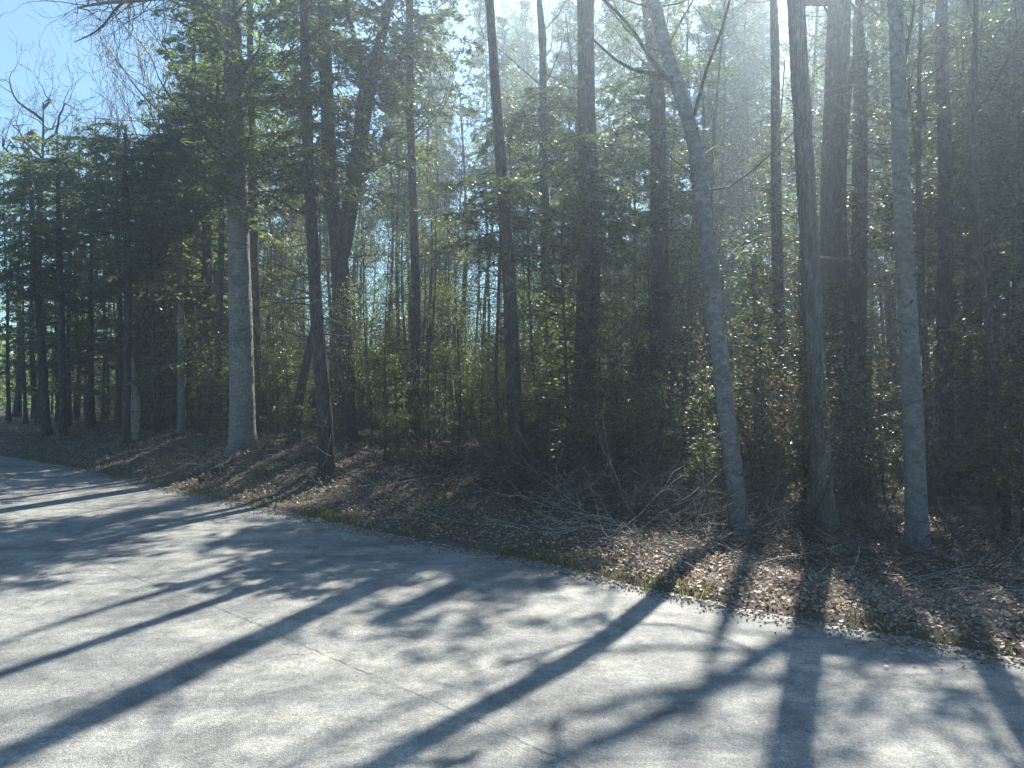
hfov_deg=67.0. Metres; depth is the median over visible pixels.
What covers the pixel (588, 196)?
pine tree
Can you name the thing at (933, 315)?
young tree
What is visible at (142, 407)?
sapling
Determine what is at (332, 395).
sapling
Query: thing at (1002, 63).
evergreen tree
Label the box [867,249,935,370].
young tree
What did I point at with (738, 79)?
evergreen tree
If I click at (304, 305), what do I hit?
young tree
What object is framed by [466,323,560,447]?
sapling
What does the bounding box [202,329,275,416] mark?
sapling
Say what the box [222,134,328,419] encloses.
young tree
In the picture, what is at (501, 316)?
sapling
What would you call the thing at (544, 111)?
hemlock tree
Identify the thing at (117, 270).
cedar tree
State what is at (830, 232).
pine tree
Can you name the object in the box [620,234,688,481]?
evergreen tree
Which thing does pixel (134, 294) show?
cedar tree
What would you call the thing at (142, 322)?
cedar tree
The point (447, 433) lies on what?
sapling
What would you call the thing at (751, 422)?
shrub
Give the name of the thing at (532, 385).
sapling
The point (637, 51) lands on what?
evergreen tree
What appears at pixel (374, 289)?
young tree
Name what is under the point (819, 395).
shrub
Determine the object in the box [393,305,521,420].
sapling
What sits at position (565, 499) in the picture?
fallen branch
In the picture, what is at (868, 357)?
sapling
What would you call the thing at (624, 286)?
young tree
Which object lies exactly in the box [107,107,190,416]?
cedar tree
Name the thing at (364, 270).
young tree
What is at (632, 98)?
evergreen tree
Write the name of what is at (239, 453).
fallen branch
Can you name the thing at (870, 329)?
sapling
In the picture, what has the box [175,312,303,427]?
sapling
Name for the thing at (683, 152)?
young tree
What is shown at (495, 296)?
young tree
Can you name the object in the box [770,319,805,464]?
sapling
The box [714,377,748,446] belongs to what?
sapling
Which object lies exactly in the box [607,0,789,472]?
tree
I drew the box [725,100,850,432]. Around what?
young tree
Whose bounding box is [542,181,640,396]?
young tree
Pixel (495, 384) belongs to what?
tree
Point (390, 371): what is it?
sapling
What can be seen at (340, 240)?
forked tree
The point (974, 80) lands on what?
maple tree
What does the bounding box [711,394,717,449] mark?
sapling
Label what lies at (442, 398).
sapling
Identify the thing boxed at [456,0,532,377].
evergreen tree
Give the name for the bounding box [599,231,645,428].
evergreen tree
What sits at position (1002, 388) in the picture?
sapling
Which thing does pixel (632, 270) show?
young tree
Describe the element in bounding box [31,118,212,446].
cedar tree
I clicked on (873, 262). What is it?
evergreen tree
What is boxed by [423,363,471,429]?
sapling
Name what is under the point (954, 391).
shrub
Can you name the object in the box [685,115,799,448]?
young tree
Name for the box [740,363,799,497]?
sapling
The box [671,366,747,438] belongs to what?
shrub
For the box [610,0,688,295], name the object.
evergreen tree
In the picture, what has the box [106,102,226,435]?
cedar tree
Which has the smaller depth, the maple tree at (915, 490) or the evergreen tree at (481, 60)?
the maple tree at (915, 490)
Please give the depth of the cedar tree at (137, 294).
24.73 m
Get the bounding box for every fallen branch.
[115,432,159,455]
[183,450,243,481]
[397,441,475,483]
[521,482,592,512]
[645,516,723,532]
[915,539,1009,593]
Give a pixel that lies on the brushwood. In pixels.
(631, 494)
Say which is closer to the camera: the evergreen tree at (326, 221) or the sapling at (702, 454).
the sapling at (702, 454)
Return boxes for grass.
[8,452,1014,655]
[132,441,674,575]
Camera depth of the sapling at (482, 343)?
15.03 m
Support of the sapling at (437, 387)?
on the ground at (826, 616)
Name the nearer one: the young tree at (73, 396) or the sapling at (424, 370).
the sapling at (424, 370)
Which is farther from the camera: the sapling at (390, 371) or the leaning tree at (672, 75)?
the sapling at (390, 371)
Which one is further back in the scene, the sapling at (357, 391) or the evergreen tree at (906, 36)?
the evergreen tree at (906, 36)
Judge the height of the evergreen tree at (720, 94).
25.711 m
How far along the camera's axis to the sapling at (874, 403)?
16.94 m
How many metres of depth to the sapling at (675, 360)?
19.36 m
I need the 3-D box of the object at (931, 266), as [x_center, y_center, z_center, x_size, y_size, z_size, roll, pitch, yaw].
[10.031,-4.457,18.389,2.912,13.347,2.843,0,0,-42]
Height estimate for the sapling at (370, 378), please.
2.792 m
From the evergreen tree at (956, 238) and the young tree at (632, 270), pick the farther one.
the young tree at (632, 270)
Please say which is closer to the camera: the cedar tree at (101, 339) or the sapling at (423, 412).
the sapling at (423, 412)
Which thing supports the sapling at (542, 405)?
on the ground at (826, 616)
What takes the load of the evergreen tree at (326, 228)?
on the ground at (826, 616)
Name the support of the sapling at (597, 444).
on the ground at (826, 616)
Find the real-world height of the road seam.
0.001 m
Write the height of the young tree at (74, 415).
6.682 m
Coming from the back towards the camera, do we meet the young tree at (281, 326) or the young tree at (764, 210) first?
the young tree at (764, 210)
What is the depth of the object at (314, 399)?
20.04 m
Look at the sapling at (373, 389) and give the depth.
21.77 m
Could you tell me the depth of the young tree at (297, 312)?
33.89 m
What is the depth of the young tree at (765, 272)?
15.48 m
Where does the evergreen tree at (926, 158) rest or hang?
on the ground at (826, 616)
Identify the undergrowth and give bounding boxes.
[0,332,1002,442]
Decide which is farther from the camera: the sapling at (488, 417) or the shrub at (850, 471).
the sapling at (488, 417)
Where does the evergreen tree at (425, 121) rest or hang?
on the ground at (826, 616)
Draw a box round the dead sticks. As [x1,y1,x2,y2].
[0,411,1023,607]
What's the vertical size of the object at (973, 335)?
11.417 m
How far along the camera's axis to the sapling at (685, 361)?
17.21 m
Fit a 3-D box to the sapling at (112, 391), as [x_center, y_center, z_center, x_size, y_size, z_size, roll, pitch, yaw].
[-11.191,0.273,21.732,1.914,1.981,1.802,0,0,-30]
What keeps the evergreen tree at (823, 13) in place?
on the ground at (826, 616)
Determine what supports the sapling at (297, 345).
on the ground at (826, 616)
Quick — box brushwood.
[11,391,1023,599]
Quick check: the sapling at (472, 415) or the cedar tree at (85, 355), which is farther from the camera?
the cedar tree at (85, 355)
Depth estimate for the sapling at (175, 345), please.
20.35 m
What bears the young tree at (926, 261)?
on the ground at (826, 616)
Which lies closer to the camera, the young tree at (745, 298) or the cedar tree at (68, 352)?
the cedar tree at (68, 352)
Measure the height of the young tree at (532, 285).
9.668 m
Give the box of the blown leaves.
[59,466,1023,666]
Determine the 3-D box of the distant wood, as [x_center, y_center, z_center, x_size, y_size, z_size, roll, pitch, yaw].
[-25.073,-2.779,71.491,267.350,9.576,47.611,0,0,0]
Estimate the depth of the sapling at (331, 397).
20.97 m
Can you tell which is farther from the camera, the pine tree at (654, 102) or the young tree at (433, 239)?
the young tree at (433, 239)
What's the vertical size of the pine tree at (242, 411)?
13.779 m
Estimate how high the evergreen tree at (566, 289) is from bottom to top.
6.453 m
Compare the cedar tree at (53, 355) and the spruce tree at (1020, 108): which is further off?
the cedar tree at (53, 355)
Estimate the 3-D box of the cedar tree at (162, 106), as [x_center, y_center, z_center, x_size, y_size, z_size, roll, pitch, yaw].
[-7.520,-3.348,18.886,3.566,9.491,3.194,0,0,0]
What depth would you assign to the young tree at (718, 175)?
21.38 m
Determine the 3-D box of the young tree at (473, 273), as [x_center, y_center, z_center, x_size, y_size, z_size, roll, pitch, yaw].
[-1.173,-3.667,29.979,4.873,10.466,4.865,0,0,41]
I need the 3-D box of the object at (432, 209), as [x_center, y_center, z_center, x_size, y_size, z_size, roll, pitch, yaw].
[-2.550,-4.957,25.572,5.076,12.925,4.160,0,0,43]
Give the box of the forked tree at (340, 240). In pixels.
[217,0,433,447]
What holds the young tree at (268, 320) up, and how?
on the ground at (826, 616)
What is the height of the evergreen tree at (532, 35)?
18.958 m
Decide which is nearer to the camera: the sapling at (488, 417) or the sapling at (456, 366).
the sapling at (488, 417)
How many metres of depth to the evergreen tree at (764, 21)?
34.85 m
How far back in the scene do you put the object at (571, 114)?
24.03 m
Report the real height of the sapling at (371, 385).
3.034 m
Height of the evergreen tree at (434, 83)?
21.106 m
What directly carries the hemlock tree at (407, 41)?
on the ground at (826, 616)
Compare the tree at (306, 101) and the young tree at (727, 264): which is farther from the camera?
the young tree at (727, 264)
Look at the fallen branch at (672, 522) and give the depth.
9.27 m
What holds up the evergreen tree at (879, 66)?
on the ground at (826, 616)
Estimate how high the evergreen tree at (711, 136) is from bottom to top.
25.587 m
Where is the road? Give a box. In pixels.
[0,456,1023,767]
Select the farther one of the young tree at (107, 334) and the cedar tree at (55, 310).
the young tree at (107, 334)
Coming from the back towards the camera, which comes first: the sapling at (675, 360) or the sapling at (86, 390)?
the sapling at (86, 390)
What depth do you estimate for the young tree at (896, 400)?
19.62 m
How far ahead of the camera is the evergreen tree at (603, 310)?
12.67 m
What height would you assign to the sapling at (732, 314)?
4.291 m
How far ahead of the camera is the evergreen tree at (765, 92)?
44.65 m
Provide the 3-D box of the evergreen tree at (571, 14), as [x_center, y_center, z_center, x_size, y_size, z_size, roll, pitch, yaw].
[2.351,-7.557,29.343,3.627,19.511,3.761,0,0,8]
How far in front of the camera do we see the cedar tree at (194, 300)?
24.32 m
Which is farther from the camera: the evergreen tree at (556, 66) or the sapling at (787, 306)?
the evergreen tree at (556, 66)
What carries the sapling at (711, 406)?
on the ground at (826, 616)
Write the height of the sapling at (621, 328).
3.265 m
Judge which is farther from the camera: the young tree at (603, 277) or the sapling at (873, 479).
the young tree at (603, 277)
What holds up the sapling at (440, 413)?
on the ground at (826, 616)
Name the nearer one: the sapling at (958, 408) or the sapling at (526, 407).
the sapling at (958, 408)
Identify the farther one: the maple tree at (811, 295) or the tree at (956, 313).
the tree at (956, 313)
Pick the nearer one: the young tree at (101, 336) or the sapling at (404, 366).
the sapling at (404, 366)
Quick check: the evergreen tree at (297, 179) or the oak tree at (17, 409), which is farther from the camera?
the evergreen tree at (297, 179)
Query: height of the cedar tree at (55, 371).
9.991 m
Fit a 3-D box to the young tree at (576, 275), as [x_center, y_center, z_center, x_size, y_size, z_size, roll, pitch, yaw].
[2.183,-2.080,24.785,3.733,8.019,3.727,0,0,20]
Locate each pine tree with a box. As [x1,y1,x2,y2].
[0,0,324,457]
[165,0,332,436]
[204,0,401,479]
[513,0,686,475]
[575,0,736,479]
[729,0,892,495]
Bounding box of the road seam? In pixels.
[7,535,579,767]
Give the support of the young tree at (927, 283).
on the ground at (826, 616)
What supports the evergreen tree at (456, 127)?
on the ground at (826, 616)
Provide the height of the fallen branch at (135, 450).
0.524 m
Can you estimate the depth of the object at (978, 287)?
26.64 m
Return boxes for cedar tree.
[0,127,78,419]
[0,133,142,438]
[0,148,37,422]
[0,149,114,437]
[0,169,57,423]
[0,204,26,420]
[6,146,100,421]
[24,116,134,429]
[28,146,121,425]
[28,158,87,419]
[28,237,56,397]
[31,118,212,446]
[31,185,113,425]
[34,215,87,387]
[64,205,116,420]
[70,140,176,430]
[71,189,123,411]
[84,172,157,394]
[84,173,123,420]
[90,107,214,428]
[96,162,153,376]
[97,198,172,424]
[98,187,194,387]
[103,157,148,363]
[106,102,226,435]
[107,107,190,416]
[108,0,290,433]
[111,191,167,358]
[113,16,280,367]
[118,185,201,432]
[119,238,168,431]
[121,1,271,349]
[121,152,196,399]
[126,0,295,438]
[126,178,187,436]
[129,1,228,421]
[134,48,269,430]
[140,52,226,348]
[156,72,226,419]
[165,189,248,385]
[168,123,291,417]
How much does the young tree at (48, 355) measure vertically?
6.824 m
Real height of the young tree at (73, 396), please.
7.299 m
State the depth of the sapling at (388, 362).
15.99 m
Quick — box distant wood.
[0,278,975,409]
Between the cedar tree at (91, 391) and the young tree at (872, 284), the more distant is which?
the young tree at (872, 284)
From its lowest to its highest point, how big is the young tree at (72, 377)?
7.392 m
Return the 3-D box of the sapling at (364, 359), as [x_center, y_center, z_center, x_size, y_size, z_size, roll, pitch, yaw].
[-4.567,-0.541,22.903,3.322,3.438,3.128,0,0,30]
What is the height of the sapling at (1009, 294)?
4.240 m
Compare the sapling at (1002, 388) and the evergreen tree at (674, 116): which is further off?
the evergreen tree at (674, 116)
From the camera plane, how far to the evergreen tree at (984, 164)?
29.08 m
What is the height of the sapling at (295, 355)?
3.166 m
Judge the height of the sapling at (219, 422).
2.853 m
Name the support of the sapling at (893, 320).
on the ground at (826, 616)
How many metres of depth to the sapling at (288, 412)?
14.70 m
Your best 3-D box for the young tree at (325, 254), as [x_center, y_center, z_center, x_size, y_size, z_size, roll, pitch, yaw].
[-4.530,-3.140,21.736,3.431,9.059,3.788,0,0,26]
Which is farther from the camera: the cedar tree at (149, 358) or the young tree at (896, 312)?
the young tree at (896, 312)
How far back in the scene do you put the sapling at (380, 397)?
15.02 m
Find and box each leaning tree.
[256,286,348,445]
[586,0,830,544]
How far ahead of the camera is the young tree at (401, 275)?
17.54 m
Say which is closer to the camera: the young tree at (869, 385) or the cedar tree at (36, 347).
the young tree at (869, 385)
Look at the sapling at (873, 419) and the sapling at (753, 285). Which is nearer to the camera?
the sapling at (753, 285)
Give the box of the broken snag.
[131,356,140,439]
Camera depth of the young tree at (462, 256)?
32.25 m
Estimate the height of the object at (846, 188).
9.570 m
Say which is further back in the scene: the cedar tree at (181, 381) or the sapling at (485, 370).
the sapling at (485, 370)
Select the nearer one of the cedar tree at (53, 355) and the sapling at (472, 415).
the sapling at (472, 415)
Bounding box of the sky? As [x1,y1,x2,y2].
[0,0,1010,382]
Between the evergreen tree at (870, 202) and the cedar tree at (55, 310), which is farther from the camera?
the evergreen tree at (870, 202)
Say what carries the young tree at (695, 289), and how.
on the ground at (826, 616)
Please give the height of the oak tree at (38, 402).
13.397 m
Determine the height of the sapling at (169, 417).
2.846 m
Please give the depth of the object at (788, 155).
22.77 m
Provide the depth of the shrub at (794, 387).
14.46 m
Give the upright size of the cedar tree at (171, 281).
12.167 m
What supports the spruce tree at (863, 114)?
on the ground at (826, 616)
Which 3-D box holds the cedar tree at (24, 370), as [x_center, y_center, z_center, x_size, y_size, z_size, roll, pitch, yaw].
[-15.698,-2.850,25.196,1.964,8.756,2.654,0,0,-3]
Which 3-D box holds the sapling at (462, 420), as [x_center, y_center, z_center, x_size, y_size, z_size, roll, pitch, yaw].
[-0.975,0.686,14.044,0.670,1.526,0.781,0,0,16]
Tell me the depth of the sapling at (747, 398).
15.70 m
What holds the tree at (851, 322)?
on the ground at (826, 616)
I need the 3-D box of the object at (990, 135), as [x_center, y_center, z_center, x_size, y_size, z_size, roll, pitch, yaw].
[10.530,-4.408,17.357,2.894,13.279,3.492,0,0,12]
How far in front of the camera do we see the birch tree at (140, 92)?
26.32 m
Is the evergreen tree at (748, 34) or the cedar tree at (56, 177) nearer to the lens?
the cedar tree at (56, 177)
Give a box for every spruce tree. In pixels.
[775,0,957,488]
[845,0,1023,500]
[881,0,1017,484]
[916,0,1023,500]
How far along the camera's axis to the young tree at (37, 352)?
30.06 m
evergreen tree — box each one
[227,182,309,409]
[257,115,306,407]
[262,149,307,375]
[263,48,319,319]
[273,95,321,329]
[288,131,350,312]
[304,125,375,310]
[355,29,445,411]
[368,100,427,340]
[371,43,420,396]
[382,27,439,324]
[387,19,457,327]
[407,0,473,394]
[420,39,467,223]
[440,0,535,354]
[453,16,536,332]
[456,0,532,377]
[488,0,551,277]
[489,0,550,389]
[505,0,553,300]
[516,0,601,347]
[533,0,608,223]
[552,234,576,380]
[560,0,650,347]
[565,6,611,200]
[573,270,633,479]
[594,0,671,397]
[599,0,649,370]
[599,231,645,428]
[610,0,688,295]
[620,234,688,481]
[624,211,713,451]
[647,0,696,299]
[649,10,688,295]
[672,0,770,350]
[679,0,759,309]
[679,2,764,358]
[686,0,789,394]
[698,6,738,391]
[702,1,794,334]
[716,0,819,329]
[724,25,783,348]
[732,10,791,297]
[755,10,867,310]
[766,6,880,297]
[786,3,884,330]
[847,1,916,276]
[848,0,962,314]
[848,8,884,306]
[848,12,963,415]
[848,26,896,327]
[870,2,1002,355]
[873,10,933,296]
[882,0,1016,449]
[887,0,1017,465]
[892,0,1023,504]
[924,0,1013,418]
[925,0,1011,360]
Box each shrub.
[621,286,1023,540]
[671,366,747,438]
[686,331,849,489]
[687,287,1023,541]
[751,381,972,527]
[760,321,877,480]
[790,363,1023,548]
[888,345,983,449]
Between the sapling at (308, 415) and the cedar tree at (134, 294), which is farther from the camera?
the cedar tree at (134, 294)
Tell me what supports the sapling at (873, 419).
on the ground at (826, 616)
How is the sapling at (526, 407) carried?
on the ground at (826, 616)
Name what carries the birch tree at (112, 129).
on the ground at (826, 616)
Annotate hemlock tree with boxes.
[327,0,485,444]
[410,0,612,469]
[451,0,622,451]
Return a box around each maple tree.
[30,90,122,418]
[699,1,857,482]
[725,0,893,534]
[767,0,1023,556]
[876,0,1023,535]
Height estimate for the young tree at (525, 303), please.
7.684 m
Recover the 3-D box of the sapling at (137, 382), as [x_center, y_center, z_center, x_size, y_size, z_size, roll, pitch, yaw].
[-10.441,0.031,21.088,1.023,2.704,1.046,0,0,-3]
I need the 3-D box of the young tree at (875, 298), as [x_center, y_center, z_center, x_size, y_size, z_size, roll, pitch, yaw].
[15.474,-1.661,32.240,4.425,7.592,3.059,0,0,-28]
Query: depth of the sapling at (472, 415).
17.42 m
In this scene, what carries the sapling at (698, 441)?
on the ground at (826, 616)
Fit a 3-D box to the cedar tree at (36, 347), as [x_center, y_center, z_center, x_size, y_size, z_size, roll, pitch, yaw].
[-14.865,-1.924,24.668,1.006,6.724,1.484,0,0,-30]
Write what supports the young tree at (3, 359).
on the ground at (826, 616)
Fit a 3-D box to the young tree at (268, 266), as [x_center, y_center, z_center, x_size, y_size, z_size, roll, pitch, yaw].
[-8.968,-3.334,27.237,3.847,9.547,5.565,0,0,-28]
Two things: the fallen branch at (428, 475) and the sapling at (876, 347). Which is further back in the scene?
the sapling at (876, 347)
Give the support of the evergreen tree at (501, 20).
on the ground at (826, 616)
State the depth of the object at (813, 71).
21.10 m
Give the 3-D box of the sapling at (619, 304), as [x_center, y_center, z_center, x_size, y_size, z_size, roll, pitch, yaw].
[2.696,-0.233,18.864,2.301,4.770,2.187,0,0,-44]
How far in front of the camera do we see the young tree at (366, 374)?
14.35 m
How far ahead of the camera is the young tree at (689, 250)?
16.07 m
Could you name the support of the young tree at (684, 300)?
on the ground at (826, 616)
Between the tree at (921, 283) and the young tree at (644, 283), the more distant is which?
the young tree at (644, 283)
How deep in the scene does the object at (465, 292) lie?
36.02 m
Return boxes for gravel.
[65,467,1023,670]
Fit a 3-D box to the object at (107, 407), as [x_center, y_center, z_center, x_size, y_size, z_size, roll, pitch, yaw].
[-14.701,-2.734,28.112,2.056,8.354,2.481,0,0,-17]
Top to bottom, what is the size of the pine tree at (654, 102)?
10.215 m
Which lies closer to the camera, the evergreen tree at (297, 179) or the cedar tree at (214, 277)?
the cedar tree at (214, 277)
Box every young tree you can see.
[0,261,100,399]
[0,300,55,404]
[0,304,15,399]
[8,264,57,393]
[35,278,114,418]
[36,276,101,413]
[48,235,112,415]
[51,234,134,393]
[65,243,141,390]
[98,220,175,374]
[213,198,305,430]
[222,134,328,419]
[222,183,300,365]
[253,230,327,435]
[259,217,307,398]
[265,134,379,425]
[277,226,325,389]
[278,236,329,348]
[287,128,422,381]
[304,167,401,407]
[307,206,437,449]
[308,169,400,415]
[326,206,407,407]
[351,126,474,413]
[362,192,477,398]
[375,188,480,421]
[377,143,485,380]
[382,98,510,390]
[382,127,494,408]
[388,132,504,408]
[399,167,503,430]
[406,175,486,343]
[419,159,537,406]
[419,205,500,441]
[431,57,575,427]
[450,120,594,456]
[490,198,573,405]
[491,252,541,379]
[495,221,542,422]
[516,191,555,383]
[522,197,627,400]
[539,198,631,369]
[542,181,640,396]
[562,37,754,412]
[575,230,647,427]
[597,204,651,407]
[601,216,687,417]
[601,228,649,366]
[603,221,681,426]
[606,199,695,397]
[626,99,770,387]
[628,128,756,437]
[630,163,786,447]
[643,231,719,396]
[673,228,738,411]
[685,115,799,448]
[715,77,824,387]
[721,48,898,382]
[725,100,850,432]
[725,226,784,384]
[730,233,798,478]
[749,144,879,343]
[750,173,818,296]
[761,119,881,362]
[789,188,934,424]
[797,245,893,423]
[848,220,883,307]
[867,136,982,391]
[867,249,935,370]
[867,253,916,457]
[867,255,900,410]
[872,158,1010,441]
[915,270,975,410]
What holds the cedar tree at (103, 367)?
on the ground at (826, 616)
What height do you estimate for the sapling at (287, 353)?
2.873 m
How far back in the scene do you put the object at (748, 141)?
24.98 m
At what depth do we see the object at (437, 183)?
26.71 m
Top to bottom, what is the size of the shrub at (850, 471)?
2.012 m
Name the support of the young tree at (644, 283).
on the ground at (826, 616)
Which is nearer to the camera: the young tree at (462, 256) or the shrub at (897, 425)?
the shrub at (897, 425)
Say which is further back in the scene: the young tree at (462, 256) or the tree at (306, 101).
the young tree at (462, 256)
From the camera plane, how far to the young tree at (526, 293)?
13.53 m
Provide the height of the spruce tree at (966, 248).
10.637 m
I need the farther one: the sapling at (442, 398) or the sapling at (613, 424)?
the sapling at (442, 398)
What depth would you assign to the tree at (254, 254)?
16.43 m
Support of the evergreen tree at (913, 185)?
on the ground at (826, 616)
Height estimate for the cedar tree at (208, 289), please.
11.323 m
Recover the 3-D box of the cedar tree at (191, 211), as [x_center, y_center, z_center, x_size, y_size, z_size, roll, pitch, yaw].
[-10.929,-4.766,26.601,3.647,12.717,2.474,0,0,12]
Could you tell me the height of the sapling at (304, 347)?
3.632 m
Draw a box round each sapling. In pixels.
[48,370,110,411]
[74,365,149,408]
[93,390,113,426]
[110,346,145,417]
[114,392,151,416]
[138,314,192,428]
[143,331,193,429]
[145,254,226,430]
[166,314,196,425]
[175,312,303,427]
[194,316,265,439]
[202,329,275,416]
[259,347,315,438]
[261,322,313,415]
[261,324,288,414]
[261,327,292,430]
[262,368,289,432]
[263,313,330,427]
[263,323,368,420]
[263,341,314,404]
[272,318,403,426]
[273,349,316,434]
[281,327,327,384]
[303,311,395,412]
[304,350,359,429]
[308,351,333,424]
[309,355,376,415]
[328,304,450,431]
[329,323,447,429]
[330,318,378,421]
[353,336,404,419]
[355,352,397,422]
[355,362,374,421]
[364,342,407,441]
[365,335,406,446]
[367,327,473,438]
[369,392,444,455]
[370,333,439,404]
[370,354,418,453]
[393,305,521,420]
[399,342,443,437]
[420,325,456,425]
[421,357,457,445]
[422,371,462,428]
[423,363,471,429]
[431,334,549,466]
[431,335,481,430]
[432,403,454,461]
[443,340,505,443]
[443,380,475,453]
[444,347,483,435]
[449,307,536,421]
[457,330,501,447]
[457,355,536,442]
[457,371,486,439]
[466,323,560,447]
[470,334,505,424]
[472,309,545,455]
[472,333,612,463]
[473,372,505,438]
[485,267,661,476]
[506,215,631,466]
[521,369,532,434]
[523,330,567,444]
[523,360,570,447]
[541,293,567,447]
[550,358,700,496]
[567,353,622,467]
[595,321,647,462]
[596,370,652,482]
[600,277,649,457]
[609,331,650,463]
[615,307,672,449]
[627,368,697,502]
[632,314,699,447]
[647,258,762,488]
[649,321,694,438]
[671,310,693,443]
[671,316,713,469]
[672,366,725,504]
[681,414,724,495]
[686,340,714,437]
[687,365,717,431]
[706,244,809,487]
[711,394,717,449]
[712,311,747,425]
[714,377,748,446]
[733,341,768,475]
[737,352,753,450]
[740,322,801,464]
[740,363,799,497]
[758,326,859,507]
[760,298,803,441]
[767,280,896,495]
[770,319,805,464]
[801,276,903,468]
[802,424,880,487]
[851,343,903,499]
[867,305,902,456]
[867,313,901,446]
[867,377,891,462]
[873,307,902,456]
[895,354,958,450]
[896,324,986,498]
[927,251,1023,506]
[974,324,1009,466]
[978,361,1023,537]
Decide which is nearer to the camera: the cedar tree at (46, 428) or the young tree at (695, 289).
the cedar tree at (46, 428)
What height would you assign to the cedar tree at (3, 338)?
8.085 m
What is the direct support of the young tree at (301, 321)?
on the ground at (826, 616)
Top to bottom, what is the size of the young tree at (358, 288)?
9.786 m
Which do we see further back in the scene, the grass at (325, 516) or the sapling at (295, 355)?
the sapling at (295, 355)
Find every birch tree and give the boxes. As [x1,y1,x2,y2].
[14,0,257,416]
[49,66,155,415]
[81,0,289,426]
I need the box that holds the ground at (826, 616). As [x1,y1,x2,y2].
[0,392,1023,660]
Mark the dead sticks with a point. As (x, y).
(619, 531)
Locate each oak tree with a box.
[0,33,133,424]
[0,118,61,417]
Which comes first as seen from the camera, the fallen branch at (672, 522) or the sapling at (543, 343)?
the fallen branch at (672, 522)

